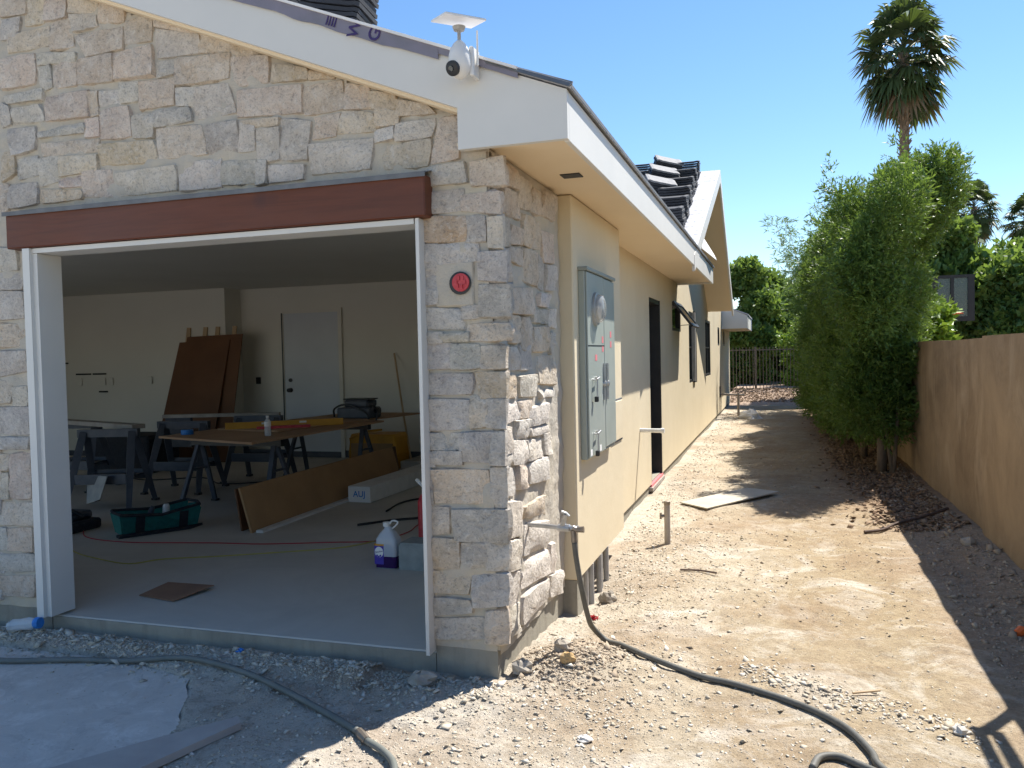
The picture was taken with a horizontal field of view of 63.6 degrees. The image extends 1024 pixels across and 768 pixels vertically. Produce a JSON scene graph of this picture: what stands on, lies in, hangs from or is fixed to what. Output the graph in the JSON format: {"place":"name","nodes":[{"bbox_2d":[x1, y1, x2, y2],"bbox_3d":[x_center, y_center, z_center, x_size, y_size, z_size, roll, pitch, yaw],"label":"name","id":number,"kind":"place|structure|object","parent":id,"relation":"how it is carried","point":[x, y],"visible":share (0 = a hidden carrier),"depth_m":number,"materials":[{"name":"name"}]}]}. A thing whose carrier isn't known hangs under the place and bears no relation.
{"place":"outdoors","nodes":[
{"label":"outdoors","id":0,"kind":"place"},
{"bbox_2d":[94,432,178,472],"bbox_3d":[-5.160,0.928,11.284,1.000,0.500,0.600,-1,2,18],"label":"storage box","id":1,"kind":"object","parent":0,"point":[118,447],"visible":0.32,"depth_m":11.00,"materials":[{"name":"black plastic"}]},
{"bbox_2d":[56,455,436,652],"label":"garage floor","id":2,"kind":"structure","parent":0,"point":[353,595],"depth_m":5.68,"materials":[{"name":"concrete"}]},
{"bbox_2d":[71,509,100,533],"bbox_3d":[-3.999,1.186,7.289,0.570,0.208,0.400,-1,2,18],"label":"tool case","id":3,"kind":"object","parent":2,"relation":"on","point":[83,519],"visible":0.35,"depth_m":7.23,"materials":[{"name":"plastic"}]},
{"bbox_2d":[68,425,121,492],"bbox_3d":[-5.102,0.843,9.683,0.716,0.802,0.671,-1,2,7],"label":"plastic sawhorse","id":4,"kind":"object","parent":2,"relation":"on","point":[108,460],"visible":0.19,"depth_m":9.71,"materials":[{"name":"black plastic"}]},
{"bbox_2d":[68,419,144,427],"bbox_3d":[-4.832,0.438,9.316,2.388,0.045,0.140,0,2,38],"label":"plank","id":5,"kind":"object","parent":4,"relation":"on","point":[102,423],"visible":0.57,"depth_m":8.93,"materials":[{"name":"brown wood"}]},
{"bbox_2d":[70,428,159,507],"bbox_3d":[-4.127,0.862,8.474,0.720,0.802,0.675,-1,2,1],"label":"plastic sawhorse","id":6,"kind":"object","parent":2,"relation":"on","point":[128,474],"visible":0.73,"depth_m":8.42,"materials":[{"name":"black plastic"}]},
{"bbox_2d":[87,476,107,503],"bbox_3d":[-4.180,1.058,8.258,0.367,0.284,0.086,0,2,34],"label":"rag","id":7,"kind":"object","parent":6,"relation":"hanging from","point":[95,491],"visible":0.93,"depth_m":8.23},
{"bbox_2d":[110,498,202,538],"bbox_3d":[-3.103,1.163,7.211,0.731,0.218,0.392,-3,3,-38],"label":"tool bag","id":8,"kind":"object","parent":2,"relation":"on","point":[179,515],"visible":1,"depth_m":7.14,"materials":[{"name":"teal fabric"}]},
{"bbox_2d":[139,582,213,601],"bbox_3d":[-2.136,1.302,5.199,0.392,0.029,0.296,0,2,24],"label":"cardboard piece","id":9,"kind":"object","parent":2,"relation":"on","point":[171,591],"visible":1,"depth_m":5.19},
{"bbox_2d":[165,418,193,446],"bbox_3d":[-4.365,0.626,10.829,0.400,0.400,0.050,-1,2,18],"label":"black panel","id":10,"kind":"object","parent":2,"relation":"on","point":[180,443],"visible":0.28,"depth_m":10.80,"materials":[{"name":"plastic"}]},
{"bbox_2d":[140,421,228,494],"bbox_3d":[-3.724,0.822,9.394,0.713,0.802,0.668,-1,2,9],"label":"plastic sawhorse","id":11,"kind":"object","parent":2,"relation":"on","point":[173,465],"visible":0.85,"depth_m":9.32,"materials":[{"name":"black plastic"}]},
{"bbox_2d":[162,340,229,456],"bbox_3d":[-4.742,0.246,12.224,1.130,1.780,0.400,-1,2,18],"label":"leaning panel","id":12,"kind":"object","parent":2,"relation":"on","point":[197,380],"visible":0.64,"depth_m":12.24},
{"bbox_2d":[133,477,261,483],"bbox_3d":[-4.014,1.181,10.220,2.457,0.016,0.363,0,2,23],"label":"extension cord","id":13,"kind":"object","parent":2,"relation":"on","point":[202,477],"visible":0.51,"depth_m":10.24,"materials":[{"name":"black rubber"}]},
{"bbox_2d":[186,334,242,461],"bbox_3d":[-4.569,0.202,12.222,1.200,1.860,0.345,-1,2,18],"label":"leaning panel","id":14,"kind":"object","parent":2,"relation":"on","point":[228,399],"visible":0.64,"depth_m":12.11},
{"bbox_2d":[73,541,374,563],"bbox_3d":[-2.389,1.281,6.361,2.796,0.010,0.812,-1,2,3],"label":"extension cord","id":15,"kind":"object","parent":2,"relation":"on","point":[222,555],"visible":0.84,"depth_m":6.18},
{"bbox_2d":[180,439,289,500],"bbox_3d":[-2.733,0.875,8.233,1.050,0.703,0.600,-1,2,18],"label":"sawhorse","id":16,"kind":"object","parent":2,"relation":"on","point":[276,446],"visible":0.59,"depth_m":8.22,"materials":[{"name":"black metal"}]},
{"bbox_2d":[159,420,383,444],"bbox_3d":[-2.515,0.484,8.951,1.480,0.020,2.870,-1,2,18],"label":"plywood sheet","id":17,"kind":"object","parent":16,"relation":"on","point":[236,437],"visible":0.57,"depth_m":8.19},
{"bbox_2d":[181,429,193,434],"bbox_3d":[-3.294,0.487,8.367,0.120,0.049,0.118,-1,2,18],"label":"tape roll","id":18,"kind":"object","parent":17,"relation":"on","point":[187,431],"visible":1,"depth_m":8.32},
{"bbox_2d":[218,412,419,431],"bbox_3d":[-2.256,0.431,9.771,1.120,0.014,2.593,0,2,28],"label":"plywood sheet","id":19,"kind":"object","parent":17,"relation":"on","point":[384,415],"visible":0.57,"depth_m":9.69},
{"bbox_2d":[257,424,309,428],"bbox_3d":[-2.405,0.451,8.693,0.546,0.030,0.030,-2,2,-17],"label":"red strip","id":20,"kind":"object","parent":19,"relation":"on","point":[284,426],"visible":1,"depth_m":8.68,"materials":[{"name":"plastic"}]},
{"bbox_2d":[225,418,342,429],"bbox_3d":[-2.432,0.426,8.854,1.221,0.070,0.036,-2,2,-17],"label":"spirit level","id":21,"kind":"object","parent":19,"relation":"on","point":[311,422],"visible":0.76,"depth_m":8.85,"materials":[{"name":"yellow plastic"}]},
{"bbox_2d":[333,398,380,420],"bbox_3d":[-1.823,0.317,9.933,0.638,0.287,0.363,-1,2,18],"label":"power tool","id":22,"kind":"object","parent":19,"relation":"on","point":[360,408],"visible":0.88,"depth_m":9.85,"materials":[{"name":"plastic"}]},
{"bbox_2d":[83,525,417,544],"bbox_3d":[-2.180,1.256,6.946,3.220,0.010,0.954,-1,2,-3],"label":"extension cord","id":23,"kind":"object","parent":2,"relation":"on","point":[244,543],"visible":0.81,"depth_m":6.58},
{"bbox_2d":[220,415,296,482],"bbox_3d":[-3.082,0.784,10.078,0.712,0.802,0.666,-1,2,12],"label":"plastic sawhorse","id":24,"kind":"object","parent":2,"relation":"on","point":[247,456],"visible":0.5,"depth_m":9.99,"materials":[{"name":"black plastic"}]},
{"bbox_2d":[162,412,280,417],"bbox_3d":[-3.566,0.382,10.140,1.423,0.040,0.090,-1,2,0],"label":"plank","id":25,"kind":"object","parent":24,"relation":"on","point":[213,415],"visible":0.86,"depth_m":10.10,"materials":[{"name":"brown wood"}]},
{"bbox_2d":[256,497,348,532],"bbox_3d":[-1.751,1.195,8.254,0.070,0.022,2.681,-1,2,16],"label":"baseboard strip","id":26,"kind":"object","parent":2,"relation":"on","point":[297,517],"visible":0.64,"depth_m":7.56,"materials":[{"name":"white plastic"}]},
{"bbox_2d":[234,446,398,530],"bbox_3d":[-1.883,1.016,8.647,0.070,0.360,3.304,-1,2,16],"label":"hardboard sheet","id":27,"kind":"object","parent":2,"relation":"on","point":[243,520],"visible":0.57,"depth_m":7.09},
{"bbox_2d":[238,447,398,532],"bbox_3d":[-1.829,1.011,8.472,0.130,0.380,3.106,-1,2,16],"label":"hardboard sheet","id":28,"kind":"object","parent":2,"relation":"on","point":[272,501],"visible":0.79,"depth_m":7.96,"materials":[{"name":"wood"}]},
{"bbox_2d":[283,424,373,475],"bbox_3d":[-2.179,0.804,9.944,1.050,0.703,0.600,-1,2,18],"label":"sawhorse","id":29,"kind":"object","parent":2,"relation":"on","point":[363,430],"visible":0.34,"depth_m":9.90,"materials":[{"name":"black metal"}]},
{"bbox_2d":[349,429,408,468],"bbox_3d":[-1.778,0.845,11.016,0.720,0.535,0.420,-1,2,18],"label":"yellow cart","id":30,"kind":"object","parent":2,"relation":"on","point":[380,439],"visible":0.59,"depth_m":10.85,"materials":[{"name":"plastic"}]},
{"bbox_2d":[348,464,421,502],"bbox_3d":[-1.236,1.077,9.228,0.250,0.160,1.903,-1,2,19],"label":"long carton","id":31,"kind":"object","parent":2,"relation":"on","point":[376,488],"visible":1,"depth_m":8.66,"materials":[{"name":"cardboard"}]},
{"bbox_2d":[357,517,417,525],"bbox_3d":[-0.766,1.201,7.476,1.310,0.022,0.059,-2,2,-27],"label":"air hose","id":32,"kind":"object","parent":2,"relation":"on","point":[382,521],"visible":0.39,"depth_m":7.30,"materials":[{"name":"black rubber"}]},
{"bbox_2d":[374,520,400,568],"bbox_3d":[-0.861,1.107,5.742,0.167,0.331,0.123,-1,2,18],"label":"cleaner jug","id":33,"kind":"object","parent":2,"relation":"on","point":[386,547],"visible":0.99,"depth_m":5.69,"materials":[{"name":"white plastic"}]},
{"bbox_2d":[393,353,411,458],"bbox_3d":[-1.511,0.333,11.376,0.045,1.536,1.117,-2,2,-18],"label":"broom handle","id":34,"kind":"object","parent":2,"relation":"on","point":[404,420],"visible":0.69,"depth_m":11.35,"materials":[{"name":"brown wood"}]},
{"bbox_2d":[399,537,423,570],"bbox_3d":[-0.565,1.175,5.702,0.380,0.185,0.200,-1,2,18],"label":"concrete block","id":35,"kind":"object","parent":2,"relation":"on","point":[411,553],"depth_m":5.64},
{"bbox_2d":[415,478,422,536],"bbox_3d":[-0.642,0.981,6.266,0.144,0.540,0.142,-3,3,-42],"label":"fire extinguisher","id":36,"kind":"object","parent":2,"relation":"on","point":[420,517],"visible":0.19,"depth_m":6.22,"materials":[{"name":"red metal"}]},
{"bbox_2d":[400,455,420,469],"bbox_3d":[-0.838,1.035,10.992,1.000,0.115,0.900,-1,2,18],"label":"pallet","id":37,"kind":"object","parent":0,"point":[408,463],"visible":0.24,"depth_m":10.70,"materials":[{"name":"brown wood"}]},
{"bbox_2d":[0,381,1023,767],"bbox_3d":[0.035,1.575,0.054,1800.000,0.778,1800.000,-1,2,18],"label":"ground","id":38,"kind":"structure","parent":0,"point":[972,671],"depth_m":4.21,"materials":[{"name":"soil"}]},
{"bbox_2d":[0,646,188,767],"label":"concrete pad","id":39,"kind":"object","parent":38,"relation":"on","point":[47,743],"visible":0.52,"depth_m":3.75,"materials":[{"name":"concrete"}]},
{"bbox_2d":[50,716,240,767],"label":"plywood offcut","id":40,"kind":"object","parent":39,"relation":"on","point":[158,752],"visible":1,"depth_m":3.25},
{"bbox_2d":[0,655,397,767],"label":"garden hose","id":41,"kind":"object","parent":38,"relation":"on","point":[362,735],"visible":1,"depth_m":4.04,"materials":[{"name":"grey rubber"}]},
{"bbox_2d":[0,0,752,678],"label":"house","id":42,"kind":"structure","parent":38,"relation":"on","point":[306,200],"depth_m":4.58,"materials":[{"name":"stone"}]},
{"bbox_2d":[279,307,345,457],"bbox_3d":[-2.991,-0.013,12.282,1.050,2.213,0.108,-1,2,18],"label":"interior door","id":43,"kind":"structure","parent":42,"relation":"in","point":[311,340],"depth_m":12.30,"materials":[{"name":"white paint"}]},
{"bbox_2d":[298,0,378,25],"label":"tile stack","id":44,"kind":"object","parent":42,"relation":"on","point":[363,10],"visible":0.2,"depth_m":5.40,"materials":[{"name":"tile"}]},
{"bbox_2d":[435,262,474,306],"bbox_3d":[-0.278,-0.477,3.939,0.200,0.215,0.044,-1,2,18],"label":"junction box","id":45,"kind":"object","parent":42,"relation":"attached to","point":[455,284],"visible":1,"depth_m":3.93,"materials":[{"name":"beige metal"}]},
{"bbox_2d":[431,12,485,80],"bbox_3d":[-0.230,-1.502,3.684,0.206,0.280,0.177,-2,2,-27],"label":"security camera","id":46,"kind":"object","parent":42,"relation":"attached to","point":[462,62],"visible":1,"depth_m":3.66,"materials":[{"name":"white plastic"}]},
{"bbox_2d":[526,510,584,542],"bbox_3d":[0.210,0.732,4.288,0.343,0.166,0.050,0,2,22],"label":"water spigot","id":47,"kind":"object","parent":42,"relation":"attached to","point":[563,526],"visible":0.94,"depth_m":4.25,"materials":[{"name":"metal"}]},
{"bbox_2d":[583,569,588,605],"bbox_3d":[0.488,1.459,5.457,0.042,0.518,0.042,-1,2,18],"label":"conduit","id":48,"kind":"object","parent":42,"relation":"attached to","point":[586,582],"visible":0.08,"depth_m":5.43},
{"bbox_2d":[588,563,594,603],"bbox_3d":[0.532,1.456,5.527,0.042,0.518,0.042,-1,2,18],"label":"conduit","id":49,"kind":"object","parent":42,"relation":"attached to","point":[591,581],"visible":0.4,"depth_m":5.50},
{"bbox_2d":[577,266,615,459],"bbox_3d":[0.623,-0.146,5.615,0.122,1.220,0.930,-1,2,18],"label":"meter cabinet","id":50,"kind":"object","parent":42,"relation":"attached to","point":[597,358],"visible":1,"depth_m":5.37,"materials":[{"name":"grey metal"}]},
{"bbox_2d":[596,554,601,591],"bbox_3d":[0.612,1.446,5.774,0.042,0.518,0.042,-1,2,18],"label":"conduit","id":51,"kind":"object","parent":42,"relation":"attached to","point":[599,574],"visible":0.45,"depth_m":5.75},
{"bbox_2d":[603,546,608,580],"bbox_3d":[0.686,1.436,6.002,0.042,0.518,0.042,-1,2,18],"label":"conduit","id":52,"kind":"object","parent":42,"relation":"attached to","point":[606,564],"visible":0.47,"depth_m":5.98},
{"bbox_2d":[635,163,652,172],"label":"tile stack","id":53,"kind":"object","parent":42,"relation":"on","point":[645,166],"visible":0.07,"depth_m":12.86,"materials":[{"name":"tile"}]},
{"bbox_2d":[640,428,664,432],"bbox_3d":[1.433,0.480,8.498,0.270,0.056,0.055,-1,2,18],"label":"pipe stub","id":54,"kind":"object","parent":42,"relation":"attached to","point":[652,430],"visible":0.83,"depth_m":8.48,"materials":[{"name":"white plastic"}]},
{"bbox_2d":[649,297,664,491],"bbox_3d":[1.616,0.093,9.653,0.183,2.170,1.020,-1,2,18],"label":"side doorway","id":55,"kind":"structure","parent":42,"relation":"in","point":[654,305],"depth_m":10.05,"materials":[{"name":"black metal"}]},
{"bbox_2d":[644,174,677,195],"bbox_3d":[2.054,-2.751,11.539,0.448,0.237,0.359,11,27,-2],"label":"tile stack","id":56,"kind":"object","parent":42,"relation":"on","point":[656,182],"visible":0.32,"depth_m":11.38,"materials":[{"name":"tile"}]},
{"bbox_2d":[648,163,679,177],"bbox_3d":[2.239,-3.075,12.223,0.454,0.236,0.366,11,27,-2],"label":"tile stack","id":57,"kind":"object","parent":42,"relation":"on","point":[661,171],"visible":0.51,"depth_m":12.06,"materials":[{"name":"tile"}]},
{"bbox_2d":[653,155,683,169],"bbox_3d":[2.429,-3.398,12.908,0.444,0.236,0.358,11,27,-2],"label":"tile stack","id":58,"kind":"object","parent":57,"relation":"on","point":[665,161],"visible":0.43,"depth_m":12.75,"materials":[{"name":"tile"}]},
{"bbox_2d":[657,185,692,205],"bbox_3d":[2.229,-2.555,11.248,0.442,0.270,0.363,-1,15,18],"label":"tile stack","id":59,"kind":"object","parent":42,"relation":"on","point":[674,191],"visible":0.52,"depth_m":11.10,"materials":[{"name":"tile"}]},
{"bbox_2d":[660,195,689,216],"bbox_3d":[2.071,-2.293,10.695,0.440,0.270,0.364,-1,15,18],"label":"tile stack","id":60,"kind":"object","parent":42,"relation":"on","point":[675,201],"visible":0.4,"depth_m":10.53,"materials":[{"name":"tile"}]},
{"bbox_2d":[672,303,679,331],"bbox_3d":[2.295,-0.942,11.689,0.060,0.390,1.010,-1,2,18],"label":"window","id":61,"kind":"structure","parent":42,"relation":"in","point":[675,313],"depth_m":11.89,"materials":[{"name":"black glass"}]},
{"bbox_2d":[668,206,686,227],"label":"tile stack","id":62,"kind":"object","parent":42,"relation":"on","point":[678,212],"visible":0.34,"depth_m":9.96,"materials":[{"name":"tile"}]},
{"bbox_2d":[668,176,696,195],"bbox_3d":[2.392,-2.814,11.790,0.449,0.270,0.362,-1,15,18],"label":"tile stack","id":63,"kind":"object","parent":42,"relation":"on","point":[684,181],"visible":0.38,"depth_m":11.61,"materials":[{"name":"tile"}]},
{"bbox_2d":[674,168,698,186],"bbox_3d":[2.551,-3.075,12.339,0.449,0.270,0.362,-1,15,18],"label":"tile stack","id":64,"kind":"object","parent":42,"relation":"on","point":[687,172],"visible":0.32,"depth_m":12.16,"materials":[{"name":"tile"}]},
{"bbox_2d":[672,160,700,178],"bbox_3d":[2.711,-3.336,12.889,0.447,0.270,0.367,-1,15,18],"label":"tile stack","id":65,"kind":"object","parent":42,"relation":"on","point":[687,165],"visible":0.38,"depth_m":12.71,"materials":[{"name":"tile"}]},
{"bbox_2d":[688,311,692,382],"bbox_3d":[3.003,-0.617,13.861,0.060,1.160,1.250,-1,2,18],"label":"window","id":66,"kind":"structure","parent":42,"relation":"in","point":[690,333],"depth_m":13.81,"materials":[{"name":"glass"}]},
{"bbox_2d":[705,320,709,375],"bbox_3d":[3.950,-0.729,16.784,0.060,1.120,1.200,-1,2,18],"label":"window","id":67,"kind":"structure","parent":42,"relation":"in","point":[707,323],"depth_m":17.15,"materials":[{"name":"glass"}]},
{"bbox_2d":[408,670,437,686],"bbox_3d":[-0.424,1.400,3.898,0.151,0.105,0.118,0,2,36],"label":"rock","id":68,"kind":"object","parent":38,"relation":"on","point":[423,678],"visible":0.74,"depth_m":3.87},
{"bbox_2d":[0,410,1023,767],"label":"rubble","id":69,"kind":"object","parent":38,"relation":"on","point":[134,646],"visible":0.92,"depth_m":3.90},
{"bbox_2d":[32,617,43,628],"bbox_3d":[-2.773,1.366,4.696,0.208,0.087,0.071,-1,2,9],"label":"cap","id":70,"kind":"object","parent":69,"relation":"on","point":[37,622],"visible":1,"depth_m":4.66,"materials":[{"name":"blue plastic"}]},
{"bbox_2d":[512,658,532,674],"bbox_3d":[0.050,1.382,4.018,0.108,0.098,0.091,-1,2,18],"label":"rock","id":71,"kind":"object","parent":38,"relation":"on","point":[522,665],"visible":0.82,"depth_m":3.99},
{"bbox_2d":[554,637,571,651],"bbox_3d":[0.255,1.323,4.158,0.094,0.093,0.084,-1,2,18],"label":"rock","id":72,"kind":"object","parent":38,"relation":"on","point":[561,644],"visible":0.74,"depth_m":4.13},
{"bbox_2d":[560,651,575,664],"bbox_3d":[0.278,1.338,4.027,0.078,0.073,0.064,-1,2,18],"label":"rock","id":73,"kind":"object","parent":38,"relation":"on","point":[566,657],"visible":0.96,"depth_m":4.01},
{"bbox_2d":[577,734,592,743],"bbox_3d":[0.290,1.424,3.315,0.063,0.030,0.063,-2,2,-15],"label":"rock","id":74,"kind":"object","parent":38,"relation":"on","point":[584,738],"visible":1,"depth_m":3.30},
{"bbox_2d":[598,590,616,602],"bbox_3d":[0.642,1.426,5.492,0.106,0.111,0.116,-3,2,-34],"label":"rock","id":75,"kind":"object","parent":38,"relation":"on","point":[609,596],"visible":0.79,"depth_m":5.46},
{"bbox_2d":[660,500,670,544],"bbox_3d":[1.272,1.160,6.850,0.088,0.385,0.058,-1,2,18],"label":"standpipe","id":76,"kind":"object","parent":38,"relation":"on","point":[667,536],"visible":0.92,"depth_m":6.83,"materials":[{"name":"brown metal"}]},
{"bbox_2d":[680,569,716,573],"bbox_3d":[1.339,1.340,5.921,0.268,0.018,0.038,0,2,29],"label":"stick","id":77,"kind":"object","parent":38,"relation":"on","point":[698,570],"visible":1,"depth_m":5.93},
{"bbox_2d":[680,488,778,508],"bbox_3d":[2.279,1.192,8.664,1.198,0.037,0.392,-3,2,-38],"label":"board","id":78,"kind":"object","parent":38,"relation":"on","point":[722,499],"visible":1,"depth_m":8.61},
{"bbox_2d":[572,542,887,767],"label":"garden hose","id":79,"kind":"object","parent":38,"relation":"on","point":[862,742],"visible":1,"depth_m":3.86,"materials":[{"name":"rubber"}]},
{"bbox_2d":[719,386,745,415],"bbox_3d":[5.321,0.432,19.860,0.616,0.770,0.300,-1,2,18],"label":"standpipe","id":80,"kind":"object","parent":38,"relation":"on","point":[738,395],"visible":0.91,"depth_m":19.81,"materials":[{"name":"grey metal"}]},
{"bbox_2d":[738,408,762,418],"bbox_3d":[5.499,0.676,19.096,0.503,0.247,0.502,-3,2,-34],"label":"plastic bag","id":81,"kind":"object","parent":38,"relation":"on","point":[750,413],"visible":0.98,"depth_m":18.95,"materials":[{"name":"white plastic"}]},
{"bbox_2d":[489,445,1023,715],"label":"dirt clods","id":82,"kind":"object","parent":38,"relation":"on","point":[580,667],"visible":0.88,"depth_m":4.94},
{"bbox_2d":[729,254,793,391],"bbox_3d":[9.109,-2.272,31.580,4.132,5.343,3.636,-2,2,-23],"label":"leafy tree","id":83,"kind":"object","parent":38,"relation":"on","point":[755,282],"visible":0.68,"depth_m":30.67,"materials":[{"name":"green plant"}]},
{"bbox_2d":[729,346,800,388],"bbox_3d":[6.074,-0.402,27.471,8.606,1.580,0.070,-1,2,18],"label":"iron fence","id":84,"kind":"object","parent":38,"relation":"on","point":[755,349],"visible":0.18,"depth_m":26.80,"materials":[{"name":"brown metal"}]},
{"bbox_2d":[770,277,793,380],"bbox_3d":[11.547,-2.043,33.275,3.750,4.971,3.509,-1,2,18],"label":"leafy tree","id":85,"kind":"object","parent":38,"relation":"on","point":[776,377],"visible":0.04,"depth_m":32.49,"materials":[{"name":"green plant"}]},
{"bbox_2d":[777,327,801,385],"bbox_3d":[10.389,-0.933,28.887,2.267,2.877,2.326,-1,2,18],"label":"leafy tree","id":86,"kind":"object","parent":38,"relation":"on","point":[784,340],"visible":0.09,"depth_m":28.61,"materials":[{"name":"green plant"}]},
{"bbox_2d":[758,196,828,373],"bbox_3d":[7.486,-2.031,21.028,1.963,5.418,2.141,-1,2,-1],"label":"bamboo","id":87,"kind":"object","parent":38,"relation":"on","point":[794,273],"visible":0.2,"depth_m":20.69,"materials":[{"name":"leaves"},{"name":"bamboo cane"}]},
{"bbox_2d":[787,268,810,410],"bbox_3d":[7.063,-1.125,18.714,1.625,3.894,3.790,-1,2,18],"label":"evergreen shrub","id":88,"kind":"object","parent":38,"relation":"on","point":[795,309],"visible":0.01,"depth_m":18.88,"materials":[{"name":"green plant"}]},
{"bbox_2d":[790,238,820,420],"bbox_3d":[6.321,-1.012,16.061,1.786,3.883,3.692,-1,2,18],"label":"evergreen shrub","id":89,"kind":"object","parent":38,"relation":"on","point":[803,331],"visible":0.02,"depth_m":16.00,"materials":[{"name":"green plant"}]},
{"bbox_2d":[793,212,852,440],"bbox_3d":[5.648,-0.962,13.798,1.799,3.970,3.657,-1,2,18],"label":"evergreen shrub","id":90,"kind":"object","parent":38,"relation":"on","point":[804,369],"visible":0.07,"depth_m":13.87,"materials":[{"name":"green plant"}]},
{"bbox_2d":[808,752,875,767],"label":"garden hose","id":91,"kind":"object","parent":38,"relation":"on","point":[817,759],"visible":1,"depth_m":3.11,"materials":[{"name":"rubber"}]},
{"bbox_2d":[730,387,971,531],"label":"leaf litter","id":92,"kind":"object","parent":38,"relation":"on","point":[860,471],"visible":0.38,"depth_m":9.21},
{"bbox_2d":[797,219,934,457],"bbox_3d":[5.046,-0.946,11.914,1.802,4.092,3.652,-1,2,18],"label":"evergreen shrub","id":93,"kind":"object","parent":38,"relation":"on","point":[825,343],"visible":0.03,"depth_m":11.77,"materials":[{"name":"green plant"}]},
{"bbox_2d":[852,689,880,693],"bbox_3d":[1.611,1.398,3.749,0.130,0.017,0.010,-1,2,-5],"label":"stick","id":94,"kind":"object","parent":38,"relation":"on","point":[866,691],"visible":1,"depth_m":3.75,"materials":[{"name":"brown wood"}]},
{"bbox_2d":[806,129,978,472],"bbox_3d":[4.731,-0.976,10.291,1.997,4.285,2.923,-1,2,18],"label":"evergreen shrub","id":95,"kind":"object","parent":38,"relation":"on","point":[878,297],"visible":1,"depth_m":9.79,"materials":[{"name":"green plant"}]},
{"bbox_2d":[864,507,948,533],"bbox_3d":[3.495,1.198,7.264,1.144,0.106,0.075,-2,2,-30],"label":"stick","id":96,"kind":"object","parent":38,"relation":"on","point":[904,521],"visible":1,"depth_m":7.25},
{"bbox_2d":[849,0,965,160],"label":"fan palm","id":97,"kind":"object","parent":38,"relation":"on","point":[902,94],"visible":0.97,"depth_m":26.50,"materials":[{"name":"green plant"}]},
{"bbox_2d":[920,291,963,340],"bbox_3d":[6.365,-0.203,12.840,1.336,2.584,1.172,-2,2,-7],"label":"leafy tree","id":98,"kind":"object","parent":38,"relation":"on","point":[944,328],"visible":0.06,"depth_m":12.49,"materials":[{"name":"green plant"}]},
{"bbox_2d":[875,333,1023,570],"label":"garden wall","id":99,"kind":"structure","parent":38,"relation":"on","point":[964,453],"depth_m":6.89,"materials":[{"name":"brown paint"}]},
{"bbox_2d":[932,274,974,320],"bbox_3d":[9.176,-0.735,17.108,0.749,3.020,1.324,0,3,41],"label":"window","id":100,"kind":"structure","parent":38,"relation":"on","point":[960,289],"depth_m":16.92,"materials":[{"name":"glass"}]},
{"bbox_2d":[919,207,1002,338],"bbox_3d":[10.604,-1.766,20.027,3.130,5.053,2.960,-1,2,18],"label":"leafy tree","id":101,"kind":"object","parent":38,"relation":"on","point":[959,253],"visible":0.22,"depth_m":19.28,"materials":[{"name":"green plant"}]},
{"bbox_2d":[952,724,971,735],"bbox_3d":[1.816,1.400,3.331,0.073,0.055,0.057,-1,2,18],"label":"rock","id":102,"kind":"object","parent":38,"relation":"on","point":[960,729],"visible":0.98,"depth_m":3.32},
{"bbox_2d":[960,535,975,545],"bbox_3d":[3.527,1.216,6.378,0.101,0.096,0.092,1,3,42],"label":"rock","id":103,"kind":"object","parent":38,"relation":"on","point":[969,540],"visible":0.81,"depth_m":6.35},
{"bbox_2d":[956,178,1005,244],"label":"fan palm","id":104,"kind":"object","parent":38,"relation":"on","point":[982,193],"visible":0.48,"depth_m":65.36,"materials":[{"name":"green plant"}]},
{"bbox_2d":[953,240,1023,339],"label":"leafy tree","id":105,"kind":"object","parent":38,"relation":"on","point":[1002,313],"visible":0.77,"depth_m":18.35,"materials":[{"name":"green plant"}]},
{"bbox_2d":[981,236,1023,255],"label":"leafy tree","id":106,"kind":"object","parent":38,"relation":"on","point":[1009,244],"visible":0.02,"depth_m":20.79,"materials":[{"name":"green plant"}]},
{"bbox_2d":[998,193,1023,245],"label":"fan palm","id":107,"kind":"object","parent":38,"relation":"on","point":[1018,207],"visible":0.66,"depth_m":65.07,"materials":[{"name":"green plant"}]},
{"bbox_2d":[1014,626,1023,636],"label":"orange cap","id":108,"kind":"object","parent":38,"relation":"on","point":[1019,630],"visible":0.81,"depth_m":4.43,"materials":[{"name":"plastic"}]},
{"bbox_2d":[375,0,1023,308],"label":"sky","id":109,"kind":"structure","parent":0,"point":[759,93],"materials":[{"name":"blue"}]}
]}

